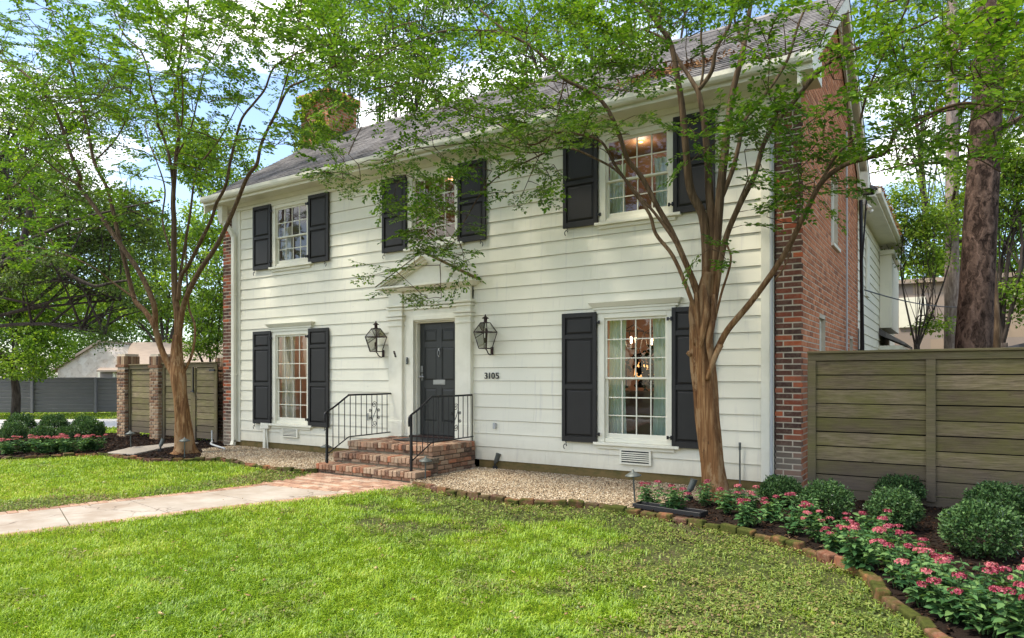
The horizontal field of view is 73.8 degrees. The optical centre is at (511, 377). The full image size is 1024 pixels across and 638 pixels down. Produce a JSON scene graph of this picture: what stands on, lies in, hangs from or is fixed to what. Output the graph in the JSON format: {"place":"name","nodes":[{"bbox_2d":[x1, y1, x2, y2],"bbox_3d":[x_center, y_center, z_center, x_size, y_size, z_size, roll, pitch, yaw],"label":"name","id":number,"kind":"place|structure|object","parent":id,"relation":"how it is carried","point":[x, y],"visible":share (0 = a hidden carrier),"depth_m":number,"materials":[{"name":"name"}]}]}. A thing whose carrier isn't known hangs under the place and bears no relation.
{"place":"outdoors","nodes":[
{"label":"outdoors","id":0,"kind":"place"},
{"bbox_2d":[0,419,117,428],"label":"side road","id":1,"kind":"structure","parent":0,"point":[110,423],"depth_m":24.63,"materials":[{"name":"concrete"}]},
{"bbox_2d":[0,412,210,441],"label":"grass","id":2,"kind":"structure","parent":0,"point":[72,415],"depth_m":28.26,"materials":[{"name":"green plant"}]},
{"bbox_2d":[0,432,229,460],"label":"mulch","id":3,"kind":"object","parent":0,"point":[109,449],"visible":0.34,"depth_m":15.38,"materials":[{"name":"brown soil"}]},
{"bbox_2d":[0,438,18,454],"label":"penta plant","id":4,"kind":"object","parent":3,"relation":"on","point":[8,447],"visible":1,"depth_m":13.66,"materials":[{"name":"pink plant"}]},
{"bbox_2d":[0,420,29,442],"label":"boxwood shrub","id":5,"kind":"object","parent":3,"relation":"on","point":[18,428],"visible":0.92,"depth_m":16.25,"materials":[{"name":"green plant"}]},
{"bbox_2d":[2,412,37,435],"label":"boxwood shrub","id":6,"kind":"object","parent":3,"relation":"on","point":[29,421],"visible":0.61,"depth_m":17.99,"materials":[{"name":"green plant"}]},
{"bbox_2d":[11,434,44,452],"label":"penta plant","id":7,"kind":"object","parent":3,"relation":"on","point":[26,448],"visible":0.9,"depth_m":14.02,"materials":[{"name":"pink plant"}]},
{"bbox_2d":[27,425,55,442],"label":"boxwood shrub","id":8,"kind":"object","parent":3,"relation":"on","point":[42,430],"visible":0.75,"depth_m":16.03,"materials":[{"name":"green plant"}]},
{"bbox_2d":[28,435,61,453],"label":"penta plant","id":9,"kind":"object","parent":3,"relation":"on","point":[46,447],"visible":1,"depth_m":13.85,"materials":[{"name":"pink plant"}]},
{"bbox_2d":[36,413,70,428],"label":"boxwood shrub","id":10,"kind":"object","parent":3,"relation":"on","point":[55,420],"visible":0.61,"depth_m":18.25,"materials":[{"name":"green plant"}]},
{"bbox_2d":[56,435,80,452],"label":"penta plant","id":11,"kind":"object","parent":3,"relation":"on","point":[67,447],"visible":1,"depth_m":13.92,"materials":[{"name":"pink plant"}]},
{"bbox_2d":[54,425,85,440],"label":"boxwood shrub","id":12,"kind":"object","parent":3,"relation":"on","point":[71,430],"visible":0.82,"depth_m":16.31,"materials":[{"name":"green plant"}]},
{"bbox_2d":[74,434,94,451],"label":"penta plant","id":13,"kind":"object","parent":3,"relation":"on","point":[84,445],"visible":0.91,"depth_m":14.28,"materials":[{"name":"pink plant"}]},
{"bbox_2d":[77,418,106,438],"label":"boxwood shrub","id":14,"kind":"object","parent":3,"relation":"on","point":[90,426],"visible":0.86,"depth_m":16.83,"materials":[{"name":"green plant"}]},
{"bbox_2d":[81,434,108,450],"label":"penta plant","id":15,"kind":"object","parent":3,"relation":"on","point":[95,446],"visible":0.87,"depth_m":14.44,"materials":[{"name":"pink plant"}]},
{"bbox_2d":[115,354,139,436],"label":"brick pier","id":16,"kind":"structure","parent":3,"relation":"on","point":[123,360],"depth_m":17.93,"materials":[{"name":"brown brick"}]},
{"bbox_2d":[108,446,159,454],"bbox_3d":[-7.879,1.538,14.287,0.720,0.045,1.506,0,0,-6],"label":"stepping stone","id":17,"kind":"object","parent":3,"relation":"on","point":[134,450],"visible":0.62,"depth_m":14.16,"materials":[{"name":"beige stone"}]},
{"bbox_2d":[127,364,149,432],"bbox_3d":[-9.561,0.572,17.647,1.240,1.836,0.135,0,0,33],"label":"wooden fence","id":18,"kind":"object","parent":3,"relation":"on","point":[138,407],"visible":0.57,"depth_m":17.73,"materials":[{"name":"brown wood"}]},
{"bbox_2d":[148,354,172,439],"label":"brick pier","id":19,"kind":"structure","parent":3,"relation":"on","point":[155,365],"depth_m":17.07,"materials":[{"name":"brown brick"}]},
{"bbox_2d":[161,362,193,437],"bbox_3d":[-8.182,0.572,16.751,1.330,1.876,0.135,0,0,33],"label":"wooden fence","id":20,"kind":"object","parent":3,"relation":"on","point":[168,421],"visible":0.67,"depth_m":16.96,"materials":[{"name":"brown wood"}]},
{"bbox_2d":[190,362,220,442],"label":"wooden gate","id":21,"kind":"structure","parent":20,"relation":"attached to","point":[205,380],"depth_m":16.12,"materials":[{"name":"brown wood"}]},
{"bbox_2d":[0,0,384,454],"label":"crape myrtle","id":22,"kind":"object","parent":3,"relation":"on","point":[176,366],"visible":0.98,"depth_m":12.88,"materials":[{"name":"green plant"}]},
{"bbox_2d":[216,355,223,442],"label":"brick pier","id":23,"kind":"structure","parent":3,"relation":"on","point":[219,358],"depth_m":16.20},
{"bbox_2d":[0,485,343,533],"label":"path","id":24,"kind":"structure","parent":0,"point":[39,519],"depth_m":8.40,"materials":[{"name":"concrete"}]},
{"bbox_2d":[200,445,333,469],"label":"gravel","id":25,"kind":"structure","parent":0,"point":[295,459],"depth_m":13.34,"materials":[{"name":"beige gravel"}]},
{"bbox_2d":[0,412,961,637],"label":"ground","id":26,"kind":"structure","parent":0,"point":[829,574],"depth_m":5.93,"materials":[{"name":"green plant"}]},
{"bbox_2d":[0,266,94,416],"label":"leafy tree","id":27,"kind":"object","parent":26,"relation":"on","point":[31,344],"visible":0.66,"depth_m":27.06,"materials":[{"name":"green plant"}]},
{"bbox_2d":[0,142,149,372],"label":"broadleaf tree","id":28,"kind":"object","parent":26,"relation":"on","point":[15,207],"visible":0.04,"depth_m":52.67,"materials":[{"name":"green plant"}]},
{"bbox_2d":[0,377,196,412],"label":"slat fence","id":29,"kind":"object","parent":26,"relation":"on","point":[77,394],"visible":0.4,"depth_m":29.99,"materials":[{"name":"grey paint"}]},
{"bbox_2d":[0,40,204,354],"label":"oak tree","id":30,"kind":"object","parent":26,"relation":"on","point":[65,273],"visible":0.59,"depth_m":22.99,"materials":[{"name":"green plant"}]},
{"bbox_2d":[0,287,223,376],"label":"wood","id":31,"kind":"object","parent":26,"relation":"on","point":[80,346],"visible":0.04,"depth_m":63.69,"materials":[{"name":"green plant"}]},
{"bbox_2d":[49,340,222,376],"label":"stone house","id":32,"kind":"structure","parent":26,"relation":"on","point":[86,362],"depth_m":42.00,"materials":[{"name":"beige paint"}]},
{"bbox_2d":[52,184,223,341],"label":"broadleaf tree","id":33,"kind":"object","parent":26,"relation":"on","point":[213,233],"visible":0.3,"depth_m":47.47,"materials":[{"name":"green plant"}]},
{"bbox_2d":[0,452,317,473],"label":"brick edging","id":34,"kind":"object","parent":26,"relation":"on","point":[240,462],"visible":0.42,"depth_m":12.86,"materials":[{"name":"brown brick"}]},
{"bbox_2d":[164,247,223,361],"bbox_3d":[-9.303,-1.047,21.023,2.383,5.726,2.425,0,0,33],"label":"evergreen tree","id":35,"kind":"object","parent":26,"relation":"on","point":[203,342],"visible":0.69,"depth_m":20.77,"materials":[{"name":"green plant"}]},
{"bbox_2d":[141,113,267,308],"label":"broadleaf tree","id":36,"kind":"object","parent":26,"relation":"on","point":[203,149],"visible":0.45,"depth_m":56.98,"materials":[{"name":"green plant"}]},
{"bbox_2d":[0,473,411,537],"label":"path brickwork","id":37,"kind":"object","parent":26,"relation":"on","point":[330,482],"visible":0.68,"depth_m":9.84,"materials":[{"name":"brick"}]},
{"bbox_2d":[275,0,511,127],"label":"broadleaf tree","id":38,"kind":"object","parent":26,"relation":"on","point":[442,16],"visible":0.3,"depth_m":33.63,"materials":[{"name":"green plant"}]},
{"bbox_2d":[316,436,474,482],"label":"brick steps","id":39,"kind":"structure","parent":26,"relation":"on","point":[385,458],"depth_m":11.15,"materials":[{"name":"red brick"}]},
{"bbox_2d":[324,393,390,462],"bbox_3d":[-2.697,0.867,12.132,0.034,1.166,1.668,0,0,33],"label":"stair railing","id":40,"kind":"object","parent":39,"relation":"on","point":[333,407],"visible":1,"depth_m":11.94,"materials":[{"name":"black metal"}]},
{"bbox_2d":[408,394,472,470],"bbox_3d":[-1.129,0.867,11.114,0.034,1.166,1.668,0,0,33],"label":"stair railing","id":41,"kind":"object","parent":39,"relation":"on","point":[410,420],"visible":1,"depth_m":11.02,"materials":[{"name":"black metal"}]},
{"bbox_2d":[9,466,852,637],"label":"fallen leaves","id":42,"kind":"object","parent":26,"relation":"on","point":[565,613],"visible":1,"depth_m":5.00,"materials":[{"name":"brown plant"}]},
{"bbox_2d":[200,0,870,491],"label":"house","id":43,"kind":"structure","parent":26,"relation":"on","point":[560,298],"depth_m":11.32,"materials":[{"name":"white wood"}]},
{"bbox_2d":[264,321,314,429],"bbox_3d":[-4.643,-0.030,14.499,1.485,2.240,0.337,0,0,33],"label":"window","id":44,"kind":"structure","parent":43,"relation":"in","point":[288,331],"depth_m":14.69,"materials":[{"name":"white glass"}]},
{"bbox_2d":[268,196,313,271],"bbox_3d":[-4.620,-3.018,14.506,1.360,1.475,0.300,0,0,33],"label":"window","id":45,"kind":"structure","parent":43,"relation":"in","point":[288,262],"depth_m":14.63,"materials":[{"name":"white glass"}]},
{"bbox_2d":[365,321,386,357],"bbox_3d":[-2.541,-0.719,12.864,0.293,0.687,0.364,0,0,33],"label":"wall lantern","id":46,"kind":"object","parent":43,"relation":"attached to","point":[373,334],"depth_m":12.87,"materials":[{"name":"brown metal"}]},
{"bbox_2d":[403,164,464,254],"bbox_3d":[-1.401,-3.018,12.339,1.360,1.475,0.170,0,0,33],"label":"window","id":47,"kind":"structure","parent":43,"relation":"in","point":[412,183],"depth_m":12.37,"materials":[{"name":"white glass"}]},
{"bbox_2d":[419,322,454,435],"bbox_3d":[-1.333,0.025,12.407,0.920,2.050,0.122,0,0,33],"label":"front door","id":48,"kind":"structure","parent":43,"relation":"in","point":[437,340],"depth_m":12.45,"materials":[{"name":"grey paint"}]},
{"bbox_2d":[473,314,496,354],"bbox_3d":[-0.429,-0.719,11.492,0.294,0.687,0.364,0,0,33],"label":"wall lantern","id":49,"kind":"object","parent":43,"relation":"attached to","point":[479,332],"depth_m":11.48,"materials":[{"name":"brown metal"}]},
{"bbox_2d":[588,297,682,452],"bbox_3d":[1.874,-0.030,10.267,1.485,2.240,0.337,0,0,33],"label":"window","id":50,"kind":"structure","parent":43,"relation":"in","point":[612,415],"depth_m":10.26,"materials":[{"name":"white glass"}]},
{"bbox_2d":[594,118,681,229],"bbox_3d":[1.914,-3.018,10.263,1.360,1.475,0.300,0,0,33],"label":"window","id":51,"kind":"structure","parent":43,"relation":"in","point":[612,208],"depth_m":10.25,"materials":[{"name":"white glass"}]},
{"bbox_2d":[625,390,653,434],"bbox_3d":[2.299,0.705,11.068,3.000,0.970,0.630,0,0,33],"label":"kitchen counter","id":52,"kind":"object","parent":43,"relation":"in","point":[643,409],"visible":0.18,"depth_m":10.91,"materials":[{"name":"brown"}]},
{"bbox_2d":[625,344,653,390],"bbox_3d":[2.458,-0.112,11.782,0.836,1.119,0.855,0,0,-6],"label":"flower arrangement","id":53,"kind":"object","parent":43,"relation":"in","point":[644,383],"visible":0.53,"depth_m":11.78,"materials":[{"name":"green plant"}]},
{"bbox_2d":[831,180,840,252],"bbox_3d":[5.384,-2.750,11.468,0.160,1.200,0.800,0,0,33],"label":"side window","id":54,"kind":"structure","parent":43,"relation":"in","point":[833,244],"depth_m":11.77,"materials":[{"name":"white wood"}]},
{"bbox_2d":[452,495,770,543],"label":"fallen leaves","id":55,"kind":"object","parent":26,"relation":"on","point":[584,525],"visible":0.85,"depth_m":7.33,"materials":[{"name":"brown plant"}]},
{"bbox_2d":[457,0,806,78],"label":"broadleaf tree","id":56,"kind":"object","parent":26,"relation":"on","point":[531,55],"visible":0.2,"depth_m":29.79,"materials":[{"name":"green plant"}]},
{"bbox_2d":[412,481,952,637],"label":"brick edging","id":57,"kind":"object","parent":26,"relation":"on","point":[881,592],"visible":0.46,"depth_m":6.74,"materials":[{"name":"brown brick"}]},
{"bbox_2d":[858,182,912,349],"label":"wing","id":58,"kind":"structure","parent":26,"relation":"on","point":[881,313],"depth_m":18.25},
{"bbox_2d":[866,237,869,297],"bbox_3d":[8.591,-2.650,16.479,0.040,1.400,0.600,0,0,33],"label":"window frame","id":59,"kind":"structure","parent":58,"relation":"in","point":[867,239],"depth_m":16.33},
{"bbox_2d":[851,0,1019,348],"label":"pine tree","id":60,"kind":"object","parent":26,"relation":"on","point":[951,288],"visible":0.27,"depth_m":19.87,"materials":[{"name":"green plant"}]},
{"bbox_2d":[851,0,1023,276],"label":"conifer tree","id":61,"kind":"object","parent":26,"relation":"on","point":[920,33],"visible":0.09,"depth_m":35.90,"materials":[{"name":"green plant"}]},
{"bbox_2d":[879,166,1001,348],"bbox_3d":[12.108,-2.258,19.634,4.416,8.134,2.742,0,0,-27],"label":"leafy tree","id":62,"kind":"object","parent":26,"relation":"on","point":[916,229],"visible":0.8,"depth_m":18.95,"materials":[{"name":"green plant"}]},
{"bbox_2d":[874,0,1023,347],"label":"pine tree","id":63,"kind":"object","parent":26,"relation":"on","point":[975,312],"visible":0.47,"depth_m":10.98,"materials":[{"name":"brown plant"}]},
{"bbox_2d":[894,272,1023,348],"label":"block house","id":64,"kind":"structure","parent":26,"relation":"on","point":[1015,336],"depth_m":24.85,"materials":[{"name":"beige paint"}]},
{"bbox_2d":[899,296,925,327],"bbox_3d":[14.716,-2.400,25.093,0.850,1.100,0.080,0,0,33],"label":"window","id":65,"kind":"structure","parent":64,"relation":"in","point":[903,318],"depth_m":25.11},
{"bbox_2d":[899,213,1023,279],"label":"wood","id":66,"kind":"object","parent":26,"relation":"on","point":[906,270],"visible":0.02,"depth_m":35.31,"materials":[{"name":"green plant"}]},
{"bbox_2d":[937,69,1023,347],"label":"leafy tree","id":67,"kind":"object","parent":26,"relation":"on","point":[1015,290],"visible":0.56,"depth_m":15.90,"materials":[{"name":"green plant"}]},
{"bbox_2d":[993,268,1000,347],"bbox_3d":[9.856,-0.901,14.014,0.308,5.106,0.237,0,0,33],"label":"slender trunk","id":68,"kind":"object","parent":26,"relation":"on","point":[997,335],"visible":0.14,"depth_m":13.91,"materials":[{"name":"grey plant"}]},
{"bbox_2d":[0,0,1023,376],"label":"sky","id":69,"kind":"structure","parent":0,"point":[254,117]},
{"bbox_2d":[410,466,781,507],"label":"gravel","id":70,"kind":"structure","parent":0,"point":[585,492],"depth_m":9.70,"materials":[{"name":"beige gravel"}]},
{"bbox_2d":[628,499,1023,637],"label":"soil","id":71,"kind":"structure","parent":0,"point":[958,630],"depth_m":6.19,"materials":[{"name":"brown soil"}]},
{"bbox_2d":[267,0,1023,501],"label":"crape myrtle","id":72,"kind":"object","parent":71,"relation":"on","point":[703,352],"visible":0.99,"depth_m":8.29,"materials":[{"name":"green plant"}]},
{"bbox_2d":[632,501,707,517],"bbox_3d":[1.817,1.522,7.891,0.874,0.056,0.192,0,0,42],"label":"planter tray","id":73,"kind":"object","parent":71,"relation":"on","point":[685,511],"visible":0.98,"depth_m":7.82,"materials":[{"name":"black plastic"}]},
{"bbox_2d":[636,482,665,502],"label":"penta plant","id":74,"kind":"object","parent":73,"relation":"in","point":[648,497],"visible":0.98,"depth_m":8.25,"materials":[{"name":"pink plant"}]},
{"bbox_2d":[653,480,690,509],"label":"penta plant","id":75,"kind":"object","parent":73,"relation":"in","point":[671,502],"visible":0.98,"depth_m":7.88,"materials":[{"name":"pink plant"}]},
{"bbox_2d":[694,479,717,506],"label":"penta plant","id":76,"kind":"object","parent":71,"relation":"on","point":[703,500],"visible":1,"depth_m":8.22,"materials":[{"name":"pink plant"}]},
{"bbox_2d":[715,487,741,514],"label":"penta plant","id":77,"kind":"object","parent":71,"relation":"on","point":[727,498],"visible":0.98,"depth_m":7.72,"materials":[{"name":"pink plant"}]},
{"bbox_2d":[734,484,760,514],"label":"penta plant","id":78,"kind":"object","parent":71,"relation":"on","point":[752,496],"visible":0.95,"depth_m":7.69,"materials":[{"name":"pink plant"}]},
{"bbox_2d":[733,498,772,526],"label":"penta plant","id":79,"kind":"object","parent":71,"relation":"on","point":[745,519],"visible":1,"depth_m":7.08,"materials":[{"name":"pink plant"}]},
{"bbox_2d":[760,492,791,522],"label":"penta plant","id":80,"kind":"object","parent":71,"relation":"on","point":[770,508],"visible":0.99,"depth_m":7.28,"materials":[{"name":"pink plant"}]},
{"bbox_2d":[755,474,803,506],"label":"boxwood shrub","id":81,"kind":"object","parent":71,"relation":"on","point":[769,485],"visible":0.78,"depth_m":8.11,"materials":[{"name":"green plant"}]},
{"bbox_2d":[772,502,816,534],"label":"penta plant","id":82,"kind":"object","parent":71,"relation":"on","point":[794,524],"visible":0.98,"depth_m":6.71,"materials":[{"name":"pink plant"}]},
{"bbox_2d":[783,492,820,525],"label":"penta plant","id":83,"kind":"object","parent":71,"relation":"on","point":[815,506],"visible":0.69,"depth_m":7.11,"materials":[{"name":"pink plant"}]},
{"bbox_2d":[801,510,833,542],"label":"penta plant","id":84,"kind":"object","parent":71,"relation":"on","point":[817,535],"visible":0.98,"depth_m":6.41,"materials":[{"name":"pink plant"}]},
{"bbox_2d":[794,477,857,521],"bbox_3d":[3.442,1.334,7.419,0.662,0.492,0.655,0,0,-7],"label":"boxwood shrub","id":85,"kind":"object","parent":71,"relation":"on","point":[835,494],"visible":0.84,"depth_m":7.28,"materials":[{"name":"green plant"}]},
{"bbox_2d":[820,522,858,553],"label":"penta plant","id":86,"kind":"object","parent":71,"relation":"on","point":[833,538],"visible":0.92,"depth_m":6.02,"materials":[{"name":"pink plant"}]},
{"bbox_2d":[833,511,865,539],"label":"penta plant","id":87,"kind":"object","parent":71,"relation":"on","point":[841,521],"visible":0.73,"depth_m":6.50,"materials":[{"name":"pink plant"}]},
{"bbox_2d":[837,524,887,570],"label":"penta plant","id":88,"kind":"object","parent":71,"relation":"on","point":[855,554],"visible":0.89,"depth_m":5.44,"materials":[{"name":"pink plant"}]},
{"bbox_2d":[853,509,892,538],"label":"penta plant","id":89,"kind":"object","parent":71,"relation":"on","point":[870,525],"visible":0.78,"depth_m":6.40,"materials":[{"name":"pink plant"}]},
{"bbox_2d":[858,516,906,567],"bbox_3d":[3.025,1.357,5.629,0.382,0.390,0.372,0,0,20],"label":"penta plant","id":90,"kind":"object","parent":71,"relation":"on","point":[891,535],"visible":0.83,"depth_m":5.56,"materials":[{"name":"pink plant"}]},
{"bbox_2d":[862,483,925,529],"bbox_3d":[3.920,1.333,6.981,0.554,0.490,0.690,0,0,18],"label":"boxwood shrub","id":91,"kind":"object","parent":71,"relation":"on","point":[899,503],"visible":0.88,"depth_m":6.84,"materials":[{"name":"green plant"}]},
{"bbox_2d":[871,538,926,589],"bbox_3d":[2.841,1.379,4.996,0.262,0.346,0.358,0,0,-5],"label":"penta plant","id":92,"kind":"object","parent":71,"relation":"on","point":[895,566],"visible":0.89,"depth_m":5.03,"materials":[{"name":"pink plant"}]},
{"bbox_2d":[871,473,928,502],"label":"boxwood shrub","id":93,"kind":"object","parent":71,"relation":"on","point":[920,490],"visible":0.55,"depth_m":8.21,"materials":[{"name":"green plant"}]},
{"bbox_2d":[894,524,929,559],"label":"penta plant","id":94,"kind":"object","parent":71,"relation":"on","point":[919,543],"visible":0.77,"depth_m":5.78,"materials":[{"name":"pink plant"}]},
{"bbox_2d":[807,347,1023,501],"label":"wooden fence","id":95,"kind":"object","parent":71,"relation":"on","point":[949,423],"visible":0.88,"depth_m":8.26,"materials":[{"name":"brown wood"}]},
{"bbox_2d":[846,490,961,507],"bbox_3d":[6.480,1.502,7.280,6.260,0.135,0.030,0,0,33],"label":"fence kickboard","id":96,"kind":"object","parent":95,"relation":"attached to","point":[941,502],"visible":0.2,"depth_m":8.19,"materials":[{"name":"brown wood"}]},
{"bbox_2d":[894,546,955,607],"bbox_3d":[2.802,1.367,4.651,0.359,0.370,0.350,0,0,27],"label":"penta plant","id":97,"kind":"object","parent":71,"relation":"on","point":[915,593],"visible":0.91,"depth_m":4.60,"materials":[{"name":"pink plant"}]},
{"bbox_2d":[901,543,951,579],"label":"penta plant","id":98,"kind":"object","parent":71,"relation":"on","point":[908,545],"visible":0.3,"depth_m":5.10,"materials":[{"name":"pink plant"}]},
{"bbox_2d":[928,553,983,595],"bbox_3d":[3.074,1.388,4.763,0.315,0.327,0.324,0,0,-21],"label":"penta plant","id":99,"kind":"object","parent":71,"relation":"on","point":[945,569],"visible":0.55,"depth_m":4.78,"materials":[{"name":"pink plant"}]},
{"bbox_2d":[913,566,1001,625],"bbox_3d":[2.845,1.374,4.353,0.419,0.355,0.322,0,0,-5],"label":"penta plant","id":100,"kind":"object","parent":71,"relation":"on","point":[946,609],"visible":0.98,"depth_m":4.33,"materials":[{"name":"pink plant"}]},
{"bbox_2d":[935,495,1023,561],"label":"boxwood shrub","id":101,"kind":"object","parent":71,"relation":"on","point":[956,518],"visible":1,"depth_m":5.79,"materials":[{"name":"green plant"}]},
{"bbox_2d":[953,558,1012,607],"bbox_3d":[3.161,1.393,4.584,0.241,0.317,0.330,0,0,-3],"label":"penta plant","id":102,"kind":"object","parent":71,"relation":"on","point":[972,582],"visible":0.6,"depth_m":4.53,"materials":[{"name":"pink plant"}]},
{"bbox_2d":[952,580,1023,637],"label":"penta plant","id":103,"kind":"object","parent":71,"relation":"on","point":[984,618],"visible":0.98,"depth_m":4.11,"materials":[{"name":"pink plant"}]},
{"bbox_2d":[959,480,1023,524],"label":"boxwood shrub","id":104,"kind":"object","parent":71,"relation":"on","point":[1009,494],"visible":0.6,"depth_m":7.09,"materials":[{"name":"green plant"}]},
{"bbox_2d":[983,558,1023,606],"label":"penta plant","id":105,"kind":"object","parent":71,"relation":"on","point":[1012,578],"visible":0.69,"depth_m":4.45,"materials":[{"name":"pink plant"}]},
{"bbox_2d":[989,580,1023,637],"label":"penta plant","id":106,"kind":"object","parent":71,"relation":"on","point":[1016,627],"visible":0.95,"depth_m":3.95,"materials":[{"name":"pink plant"}]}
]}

